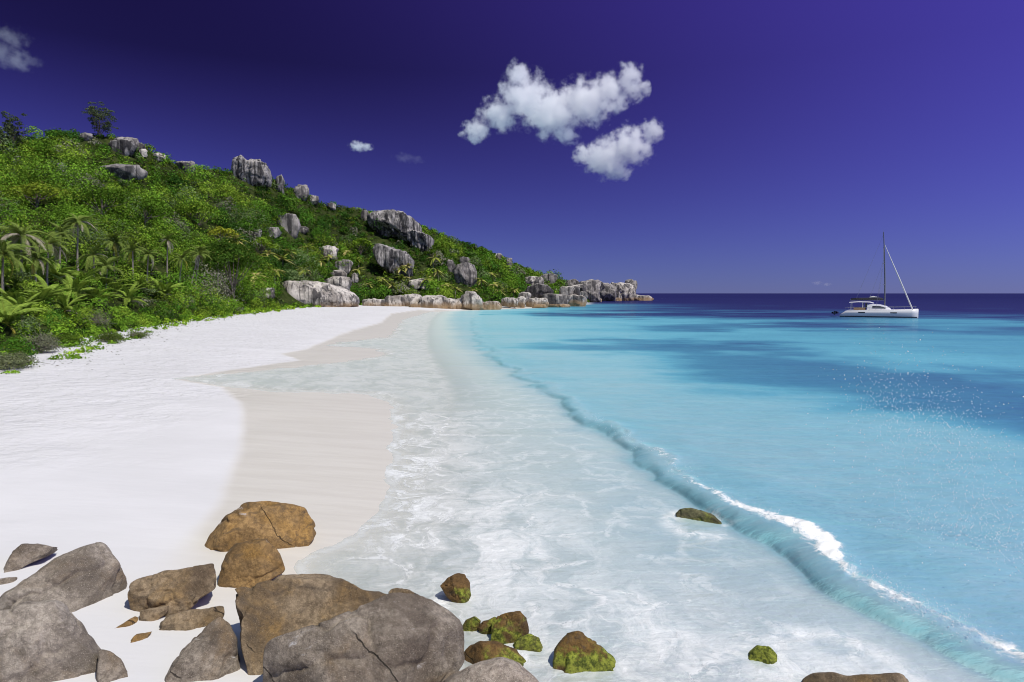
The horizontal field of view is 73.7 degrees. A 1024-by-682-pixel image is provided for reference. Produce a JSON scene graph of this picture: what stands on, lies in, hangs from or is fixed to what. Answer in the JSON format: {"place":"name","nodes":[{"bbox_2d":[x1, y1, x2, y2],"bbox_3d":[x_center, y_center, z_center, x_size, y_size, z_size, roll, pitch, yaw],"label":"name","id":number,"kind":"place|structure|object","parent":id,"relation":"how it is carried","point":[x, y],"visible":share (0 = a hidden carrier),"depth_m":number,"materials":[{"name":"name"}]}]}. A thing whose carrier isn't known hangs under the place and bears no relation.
{"place":"outdoors","nodes":[
{"label":"outdoors","id":0,"kind":"place"},
{"bbox_2d":[0,136,547,354],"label":"hill","id":1,"kind":"structure","parent":0,"point":[287,297],"depth_m":198.91,"materials":[{"name":"green plant"}]},
{"bbox_2d":[1,111,30,144],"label":"casuarina tree","id":2,"kind":"object","parent":1,"relation":"on","point":[7,124],"visible":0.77,"depth_m":177.18,"materials":[{"name":"green plant"}]},
{"bbox_2d":[0,239,37,289],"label":"coconut palm","id":3,"kind":"object","parent":1,"relation":"on","point":[5,249],"visible":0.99,"depth_m":66.03,"materials":[{"name":"green plant"}]},
{"bbox_2d":[0,288,39,313],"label":"coconut palm","id":4,"kind":"object","parent":1,"relation":"on","point":[4,294],"visible":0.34,"depth_m":61.91,"materials":[{"name":"green plant"}]},
{"bbox_2d":[0,269,43,289],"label":"coconut palm","id":5,"kind":"object","parent":1,"relation":"on","point":[13,283],"visible":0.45,"depth_m":71.78,"materials":[{"name":"green plant"}]},
{"bbox_2d":[0,301,47,333],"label":"coconut palm","id":6,"kind":"object","parent":1,"relation":"on","point":[8,314],"visible":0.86,"depth_m":54.41,"materials":[{"name":"green plant"}]},
{"bbox_2d":[0,221,53,288],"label":"coconut palm","id":7,"kind":"object","parent":1,"relation":"on","point":[20,234],"visible":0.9,"depth_m":72.61,"materials":[{"name":"green plant"}]},
{"bbox_2d":[0,292,54,324],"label":"coconut palm","id":8,"kind":"object","parent":1,"relation":"on","point":[11,301],"visible":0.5,"depth_m":57.18,"materials":[{"name":"green plant"}]},
{"bbox_2d":[13,243,59,287],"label":"coconut palm","id":9,"kind":"object","parent":1,"relation":"on","point":[40,259],"visible":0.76,"depth_m":73.02,"materials":[{"name":"green plant"}]},
{"bbox_2d":[3,179,71,207],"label":"broadleaf tree","id":10,"kind":"object","parent":1,"relation":"on","point":[27,189],"visible":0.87,"depth_m":126.09,"materials":[{"name":"green plant"}]},
{"bbox_2d":[17,323,65,352],"bbox_3d":[-32.724,-0.051,47.539,2.911,2.369,2.927,0,4,0],"label":"beach bush","id":11,"kind":"object","parent":1,"relation":"on","point":[45,342],"visible":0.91,"depth_m":47.28,"materials":[{"name":"green plant"}]},
{"bbox_2d":[16,284,68,304],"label":"coconut palm","id":12,"kind":"object","parent":1,"relation":"on","point":[48,292],"visible":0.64,"depth_m":66.44,"materials":[{"name":"green plant"}]},
{"bbox_2d":[25,232,71,284],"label":"coconut palm","id":13,"kind":"object","parent":1,"relation":"on","point":[51,242],"visible":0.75,"depth_m":74.89,"materials":[{"name":"green plant"}]},
{"bbox_2d":[23,274,74,304],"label":"coconut palm","id":14,"kind":"object","parent":1,"relation":"on","point":[40,279],"visible":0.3,"depth_m":70.67,"materials":[{"name":"green plant"}]},
{"bbox_2d":[28,262,80,282],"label":"coconut palm","id":15,"kind":"object","parent":1,"relation":"on","point":[61,272],"visible":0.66,"depth_m":79.26,"materials":[{"name":"green plant"}]},
{"bbox_2d":[43,221,78,275],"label":"coconut palm","id":16,"kind":"object","parent":1,"relation":"on","point":[63,229],"visible":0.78,"depth_m":92.92,"materials":[{"name":"green plant"}]},
{"bbox_2d":[47,290,88,313],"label":"coconut palm","id":17,"kind":"object","parent":1,"relation":"on","point":[63,302],"visible":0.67,"depth_m":69.65,"materials":[{"name":"green plant"}]},
{"bbox_2d":[51,273,99,300],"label":"coconut palm","id":18,"kind":"object","parent":1,"relation":"on","point":[78,287],"visible":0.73,"depth_m":77.03,"materials":[{"name":"green plant"}]},
{"bbox_2d":[62,213,95,270],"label":"coconut palm","id":19,"kind":"object","parent":1,"relation":"on","point":[78,221],"visible":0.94,"depth_m":100.59,"materials":[{"name":"green plant"}]},
{"bbox_2d":[67,268,113,288],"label":"coconut palm","id":20,"kind":"object","parent":1,"relation":"on","point":[82,274],"visible":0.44,"depth_m":83.50,"materials":[{"name":"green plant"}]},
{"bbox_2d":[75,244,107,270],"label":"coconut palm","id":21,"kind":"object","parent":1,"relation":"on","point":[90,257],"visible":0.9,"depth_m":92.95,"materials":[{"name":"green plant"}]},
{"bbox_2d":[76,308,112,328],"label":"beach bush","id":22,"kind":"object","parent":1,"relation":"on","point":[97,320],"visible":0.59,"depth_m":71.26,"materials":[{"name":"green plant"}]},
{"bbox_2d":[81,102,118,137],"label":"casuarina tree","id":23,"kind":"object","parent":1,"relation":"on","point":[92,111],"visible":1,"depth_m":199.29,"materials":[{"name":"green plant"}]},
{"bbox_2d":[77,288,122,304],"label":"coconut palm","id":24,"kind":"object","parent":1,"relation":"on","point":[90,295],"visible":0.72,"depth_m":79.53,"materials":[{"name":"green plant"}]},
{"bbox_2d":[67,184,142,214],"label":"broadleaf tree","id":25,"kind":"object","parent":1,"relation":"on","point":[111,195],"visible":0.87,"depth_m":137.97,"materials":[{"name":"green plant"}]},
{"bbox_2d":[87,256,123,291],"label":"coconut palm","id":26,"kind":"object","parent":1,"relation":"on","point":[104,265],"visible":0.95,"depth_m":86.19,"materials":[{"name":"green plant"}]},
{"bbox_2d":[88,270,127,289],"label":"coconut palm","id":27,"kind":"object","parent":1,"relation":"on","point":[104,281],"visible":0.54,"depth_m":86.44,"materials":[{"name":"green plant"}]},
{"bbox_2d":[100,233,129,275],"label":"coconut palm","id":28,"kind":"object","parent":1,"relation":"on","point":[113,243],"visible":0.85,"depth_m":109.55,"materials":[{"name":"green plant"}]},
{"bbox_2d":[108,138,136,155],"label":"boulder","id":29,"kind":"object","parent":1,"relation":"on","point":[126,147],"visible":0.73,"depth_m":196.26,"materials":[{"name":"grey stone"}]},
{"bbox_2d":[98,164,147,180],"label":"boulder","id":30,"kind":"object","parent":1,"relation":"on","point":[127,172],"visible":0.58,"depth_m":172.90,"materials":[{"name":"grey stone"}]},
{"bbox_2d":[113,282,147,307],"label":"coconut palm","id":31,"kind":"object","parent":1,"relation":"on","point":[128,293],"visible":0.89,"depth_m":90.13,"materials":[{"name":"green plant"}]},
{"bbox_2d":[120,241,145,289],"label":"coconut palm","id":32,"kind":"object","parent":1,"relation":"on","point":[131,246],"visible":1,"depth_m":107.30,"materials":[{"name":"green plant"}]},
{"bbox_2d":[136,246,163,280],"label":"coconut palm","id":33,"kind":"object","parent":1,"relation":"on","point":[149,254],"visible":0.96,"depth_m":112.01,"materials":[{"name":"green plant"}]},
{"bbox_2d":[125,196,176,224],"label":"broadleaf tree","id":34,"kind":"object","parent":1,"relation":"on","point":[148,205],"visible":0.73,"depth_m":151.64,"materials":[{"name":"green plant"}]},
{"bbox_2d":[145,277,185,298],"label":"coconut palm","id":35,"kind":"object","parent":1,"relation":"on","point":[163,287],"visible":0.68,"depth_m":109.69,"materials":[{"name":"green plant"}]},
{"bbox_2d":[156,232,177,283],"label":"coconut palm","id":36,"kind":"object","parent":1,"relation":"on","point":[169,241],"visible":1,"depth_m":119.71,"materials":[{"name":"green plant"}]},
{"bbox_2d":[0,300,361,373],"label":"beach ground cover","id":37,"kind":"object","parent":1,"relation":"on","point":[197,318],"visible":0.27,"depth_m":65.95,"materials":[{"name":"green plant"}]},
{"bbox_2d":[168,249,194,282],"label":"coconut palm","id":38,"kind":"object","parent":1,"relation":"on","point":[181,259],"visible":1,"depth_m":121.61,"materials":[{"name":"green plant"}]},
{"bbox_2d":[174,201,222,225],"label":"broadleaf tree","id":39,"kind":"object","parent":1,"relation":"on","point":[197,209],"visible":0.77,"depth_m":180.45,"materials":[{"name":"green plant"}]},
{"bbox_2d":[187,245,210,286],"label":"coconut palm","id":40,"kind":"object","parent":1,"relation":"on","point":[197,254],"visible":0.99,"depth_m":123.20,"materials":[{"name":"green plant"}]},
{"bbox_2d":[207,225,240,241],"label":"broadleaf tree","id":41,"kind":"object","parent":1,"relation":"on","point":[218,230],"visible":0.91,"depth_m":180.65,"materials":[{"name":"green plant"}]},
{"bbox_2d":[189,238,267,301],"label":"broadleaf tree","id":42,"kind":"object","parent":1,"relation":"on","point":[241,255],"visible":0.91,"depth_m":143.51,"materials":[{"name":"green plant"}]},
{"bbox_2d":[231,155,271,186],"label":"boulder","id":43,"kind":"object","parent":1,"relation":"on","point":[255,172],"visible":0.84,"depth_m":252.08,"materials":[{"name":"grey stone"}]},
{"bbox_2d":[249,236,282,253],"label":"broadleaf tree","id":44,"kind":"object","parent":1,"relation":"on","point":[265,242],"visible":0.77,"depth_m":205.11,"materials":[{"name":"green plant"}]},
{"bbox_2d":[275,174,284,194],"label":"boulder","id":45,"kind":"object","parent":1,"relation":"on","point":[279,180],"visible":0.73,"depth_m":267.19,"materials":[{"name":"grey stone"}]},
{"bbox_2d":[276,213,300,238],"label":"boulder","id":46,"kind":"object","parent":1,"relation":"on","point":[291,223],"visible":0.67,"depth_m":245.42,"materials":[{"name":"grey stone"}]},
{"bbox_2d":[0,125,589,357],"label":"hillside scrub","id":47,"kind":"object","parent":1,"relation":"on","point":[23,171],"visible":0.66,"depth_m":163.66,"materials":[{"name":"green plant"}]},
{"bbox_2d":[293,184,308,200],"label":"boulder","id":48,"kind":"object","parent":1,"relation":"on","point":[300,191],"visible":0.86,"depth_m":283.20,"materials":[{"name":"grey stone"}]},
{"bbox_2d":[298,260,324,280],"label":"broadleaf tree","id":49,"kind":"object","parent":1,"relation":"on","point":[316,268],"visible":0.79,"depth_m":214.69,"materials":[{"name":"green plant"}]},
{"bbox_2d":[283,280,358,306],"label":"boulder","id":50,"kind":"object","parent":1,"relation":"on","point":[322,294],"visible":0.66,"depth_m":199.88,"materials":[{"name":"stone"}]},
{"bbox_2d":[319,245,338,259],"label":"boulder","id":51,"kind":"object","parent":1,"relation":"on","point":[329,248],"visible":0.54,"depth_m":255.64,"materials":[{"name":"stone"}]},
{"bbox_2d":[324,276,351,290],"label":"boulder","id":52,"kind":"object","parent":1,"relation":"on","point":[344,282],"visible":0.59,"depth_m":234.28,"materials":[{"name":"stone"}]},
{"bbox_2d":[335,259,352,273],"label":"boulder","id":53,"kind":"object","parent":1,"relation":"on","point":[346,269],"visible":0.69,"depth_m":255.62,"materials":[{"name":"stone"}]},
{"bbox_2d":[348,237,373,256],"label":"broadleaf tree","id":54,"kind":"object","parent":1,"relation":"on","point":[357,242],"visible":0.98,"depth_m":279.82,"materials":[{"name":"green plant"}]},
{"bbox_2d":[373,244,413,276],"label":"boulder","id":55,"kind":"object","parent":1,"relation":"on","point":[389,259],"visible":0.92,"depth_m":266.20,"materials":[{"name":"grey stone"}]},
{"bbox_2d":[367,209,421,241],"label":"boulder","id":56,"kind":"object","parent":1,"relation":"on","point":[395,223],"visible":0.91,"depth_m":304.91,"materials":[{"name":"grey stone"}]},
{"bbox_2d":[407,278,428,289],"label":"boulder","id":57,"kind":"object","parent":1,"relation":"on","point":[415,282],"visible":0.7,"depth_m":259.93,"materials":[{"name":"stone"}]},
{"bbox_2d":[407,230,433,251],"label":"boulder","id":58,"kind":"object","parent":1,"relation":"on","point":[422,241],"visible":0.87,"depth_m":306.21,"materials":[{"name":"grey stone"}]},
{"bbox_2d":[453,262,476,286],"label":"boulder","id":59,"kind":"object","parent":1,"relation":"on","point":[465,273],"visible":0.81,"depth_m":283.42,"materials":[{"name":"grey stone"}]},
{"bbox_2d":[559,285,579,295],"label":"boulder","id":60,"kind":"object","parent":1,"relation":"on","point":[570,290],"visible":0.53,"depth_m":286.62,"materials":[{"name":"stone"}]},
{"bbox_2d":[600,283,616,300],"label":"boulder","id":61,"kind":"object","parent":1,"relation":"on","point":[608,293],"visible":0.59,"depth_m":464.71,"materials":[{"name":"grey stone"}]},
{"bbox_2d":[610,282,633,300],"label":"boulder","id":62,"kind":"object","parent":1,"relation":"on","point":[624,291],"visible":0.56,"depth_m":493.18,"materials":[{"name":"stone"}]},
{"bbox_2d":[0,302,587,681],"bbox_3d":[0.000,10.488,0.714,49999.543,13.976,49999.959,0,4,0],"label":"beach sand","id":63,"kind":"structure","parent":0,"point":[140,459],"depth_m":21.69,"materials":[{"name":"white sand"}]},
{"bbox_2d":[0,350,39,369],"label":"beach bush","id":64,"kind":"object","parent":63,"relation":"on","point":[13,359],"visible":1,"depth_m":37.80,"materials":[{"name":"green plant"}]},
{"bbox_2d":[4,543,57,572],"bbox_3d":[-9.073,4.062,12.788,1.002,0.628,0.642,-4,6,-45],"label":"boulder","id":65,"kind":"object","parent":63,"relation":"on","point":[21,556],"visible":0.92,"depth_m":12.58,"materials":[{"name":"grey stone"}]},
{"bbox_2d":[0,600,100,681],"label":"boulder","id":66,"kind":"object","parent":63,"relation":"on","point":[48,641],"visible":0.91,"depth_m":9.15,"materials":[{"name":"grey stone"}]},
{"bbox_2d":[0,542,126,611],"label":"boulder","id":67,"kind":"object","parent":63,"relation":"on","point":[74,580],"visible":0.66,"depth_m":11.29,"materials":[{"name":"grey stone"}]},
{"bbox_2d":[58,331,85,345],"bbox_3d":[-35.236,-0.131,54.394,2.184,1.312,2.156,4,6,45],"label":"beach bush","id":68,"kind":"object","parent":63,"relation":"on","point":[69,336],"visible":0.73,"depth_m":53.97,"materials":[{"name":"green plant"}]},
{"bbox_2d":[95,332,125,341],"bbox_3d":[-34.495,-0.313,58.519,2.754,1.067,2.079,3,5,33],"label":"beach bush","id":69,"kind":"object","parent":63,"relation":"on","point":[107,336],"visible":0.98,"depth_m":58.26,"materials":[{"name":"green plant"}]},
{"bbox_2d":[96,649,127,681],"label":"boulder","id":70,"kind":"object","parent":63,"relation":"on","point":[110,666],"visible":0.91,"depth_m":9.23,"materials":[{"name":"grey stone"}]},
{"bbox_2d":[139,605,168,620],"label":"boulder","id":71,"kind":"object","parent":63,"relation":"on","point":[153,614],"visible":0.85,"depth_m":10.96,"materials":[{"name":"brown stone"}]},
{"bbox_2d":[127,563,215,616],"bbox_3d":[-5.716,4.299,11.528,1.347,0.946,0.874,-2,5,-27],"label":"boulder","id":72,"kind":"object","parent":63,"relation":"on","point":[181,590],"visible":0.81,"depth_m":11.30,"materials":[{"name":"brown stone"}]},
{"bbox_2d":[159,606,224,630],"bbox_3d":[-5.174,4.596,11.008,0.996,0.639,0.618,-3,5,-35],"label":"boulder","id":73,"kind":"object","parent":63,"relation":"on","point":[189,619],"visible":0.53,"depth_m":10.81,"materials":[{"name":"brown stone"}]},
{"bbox_2d":[164,617,239,681],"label":"boulder","id":74,"kind":"object","parent":63,"relation":"on","point":[209,652],"visible":0.98,"depth_m":9.45,"materials":[{"name":"grey stone"}]},
{"bbox_2d":[218,538,284,587],"bbox_3d":[-4.853,4.320,12.817,1.216,1.205,1.037,0,4,0],"label":"boulder","id":75,"kind":"object","parent":63,"relation":"on","point":[251,563],"visible":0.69,"depth_m":12.47,"materials":[{"name":"orange stone"}]},
{"bbox_2d":[205,501,315,551],"bbox_3d":[-5.448,4.180,14.757,2.280,1.507,1.499,-2,4,-22],"label":"boulder","id":76,"kind":"object","parent":63,"relation":"on","point":[278,525],"visible":0.74,"depth_m":14.26,"materials":[{"name":"orange stone"}]},
{"bbox_2d":[235,574,385,674],"bbox_3d":[-2.892,4.575,10.552,2.523,1.936,1.846,-2,4,-24],"label":"boulder","id":77,"kind":"object","parent":63,"relation":"on","point":[268,610],"visible":0.48,"depth_m":10.21,"materials":[{"name":"brown stone"}]},
{"bbox_2d":[262,592,464,681],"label":"boulder","id":78,"kind":"object","parent":63,"relation":"on","point":[398,637],"visible":1,"depth_m":8.72,"materials":[{"name":"grey stone"}]},
{"bbox_2d":[362,298,384,305],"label":"boulder","id":79,"kind":"object","parent":63,"relation":"on","point":[373,302],"visible":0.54,"depth_m":223.04,"materials":[{"name":"stone"}]},
{"bbox_2d":[384,295,401,305],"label":"boulder","id":80,"kind":"object","parent":63,"relation":"on","point":[395,300],"visible":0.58,"depth_m":224.34,"materials":[{"name":"stone"}]},
{"bbox_2d":[404,294,421,306],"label":"boulder","id":81,"kind":"object","parent":63,"relation":"on","point":[409,299],"visible":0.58,"depth_m":226.83,"materials":[{"name":"stone"}]},
{"bbox_2d":[419,295,448,308],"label":"boulder","id":82,"kind":"object","parent":63,"relation":"on","point":[436,301],"visible":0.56,"depth_m":223.19,"materials":[{"name":"stone"}]},
{"bbox_2d":[440,573,470,602],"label":"boulder","id":83,"kind":"object","parent":63,"relation":"on","point":[455,588],"visible":0.92,"depth_m":12.18,"materials":[{"name":"brown stone"}]},
{"bbox_2d":[463,616,480,631],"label":"boulder","id":84,"kind":"object","parent":63,"relation":"on","point":[471,624],"visible":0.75,"depth_m":11.16,"materials":[{"name":"green stone"}]},
{"bbox_2d":[461,291,483,309],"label":"boulder","id":85,"kind":"object","parent":63,"relation":"on","point":[471,300],"visible":0.79,"depth_m":223.57,"materials":[{"name":"stone"}]},
{"bbox_2d":[477,617,495,633],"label":"boulder","id":86,"kind":"object","parent":63,"relation":"on","point":[485,626],"visible":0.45,"depth_m":11.08,"materials":[{"name":"brown stone"}]},
{"bbox_2d":[443,657,538,681],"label":"boulder","id":87,"kind":"object","parent":63,"relation":"on","point":[500,669],"visible":1,"depth_m":8.25,"materials":[{"name":"stone"}]},
{"bbox_2d":[483,301,501,309],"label":"boulder","id":88,"kind":"object","parent":63,"relation":"on","point":[492,305],"visible":0.68,"depth_m":225.79,"materials":[{"name":"stone"}]},
{"bbox_2d":[464,640,525,665],"bbox_3d":[-0.221,4.867,10.403,1.068,0.746,0.772,0,4,0],"label":"boulder","id":89,"kind":"object","parent":63,"relation":"on","point":[478,651],"visible":0.4,"depth_m":10.15,"materials":[{"name":"brown stone"}]},
{"bbox_2d":[500,297,518,307],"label":"boulder","id":90,"kind":"object","parent":63,"relation":"on","point":[509,302],"visible":0.98,"depth_m":242.80,"materials":[{"name":"stone"}]},
{"bbox_2d":[491,611,528,643],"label":"boulder","id":91,"kind":"object","parent":63,"relation":"on","point":[509,627],"visible":0.66,"depth_m":10.86,"materials":[{"name":"brown stone"}]},
{"bbox_2d":[513,634,542,651],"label":"boulder","id":92,"kind":"object","parent":63,"relation":"on","point":[528,642],"visible":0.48,"depth_m":10.59,"materials":[{"name":"stone"}]},
{"bbox_2d":[526,297,548,307],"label":"boulder","id":93,"kind":"object","parent":63,"relation":"on","point":[530,302],"visible":0.62,"depth_m":259.65,"materials":[{"name":"stone"}]},
{"bbox_2d":[542,293,571,304],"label":"boulder","id":94,"kind":"object","parent":63,"relation":"on","point":[559,299],"visible":0.52,"depth_m":265.03,"materials":[{"name":"grey stone"}]},
{"bbox_2d":[525,283,553,297],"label":"boulder","id":95,"kind":"object","parent":94,"relation":"on","point":[537,290],"visible":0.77,"depth_m":271.32,"materials":[{"name":"grey stone"}]},
{"bbox_2d":[568,294,586,306],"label":"boulder","id":96,"kind":"object","parent":63,"relation":"on","point":[578,301],"visible":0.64,"depth_m":282.31,"materials":[{"name":"stone"}]},
{"bbox_2d":[553,631,615,673],"bbox_3d":[0.970,4.970,10.284,1.239,1.244,0.929,0,4,0],"label":"boulder","id":97,"kind":"object","parent":63,"relation":"on","point":[577,651],"visible":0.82,"depth_m":10.04,"materials":[{"name":"green stone"}]},
{"bbox_2d":[579,279,600,301],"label":"boulder","id":98,"kind":"object","parent":63,"relation":"on","point":[592,286],"visible":0.51,"depth_m":413.96,"materials":[{"name":"grey stone"}]},
{"bbox_2d":[676,508,721,523],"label":"boulder","id":99,"kind":"object","parent":63,"relation":"on","point":[694,514],"visible":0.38,"depth_m":16.61,"materials":[{"name":"green stone"}]},
{"bbox_2d":[748,645,776,663],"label":"boulder","id":100,"kind":"object","parent":63,"relation":"on","point":[765,654],"visible":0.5,"depth_m":10.27,"materials":[{"name":"stone"}]},
{"bbox_2d":[801,672,908,681],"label":"boulder","id":101,"kind":"object","parent":63,"relation":"on","point":[838,677],"visible":1,"depth_m":9.27,"materials":[{"name":"brown stone"}]},
{"bbox_2d":[0,0,1023,292],"label":"sky","id":102,"kind":"structure","parent":0,"point":[665,146],"materials":[{"name":"blue"}]},
{"bbox_2d":[194,293,1023,681],"bbox_3d":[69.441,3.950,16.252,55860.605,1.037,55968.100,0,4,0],"label":"sea","id":103,"kind":"structure","parent":0,"point":[552,447],"depth_m":20.06,"materials":[{"name":"liquid"}]},
{"bbox_2d":[592,327,1023,650],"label":"sea spray","id":104,"kind":"object","parent":103,"relation":"on","point":[932,496],"visible":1,"depth_m":14.88,"materials":[{"name":"white liquid"}]},
{"bbox_2d":[840,232,918,317],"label":"catamaran","id":105,"kind":"object","parent":103,"relation":"on","point":[876,310],"visible":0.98,"depth_m":157.42,"materials":[{"name":"white plastic"}]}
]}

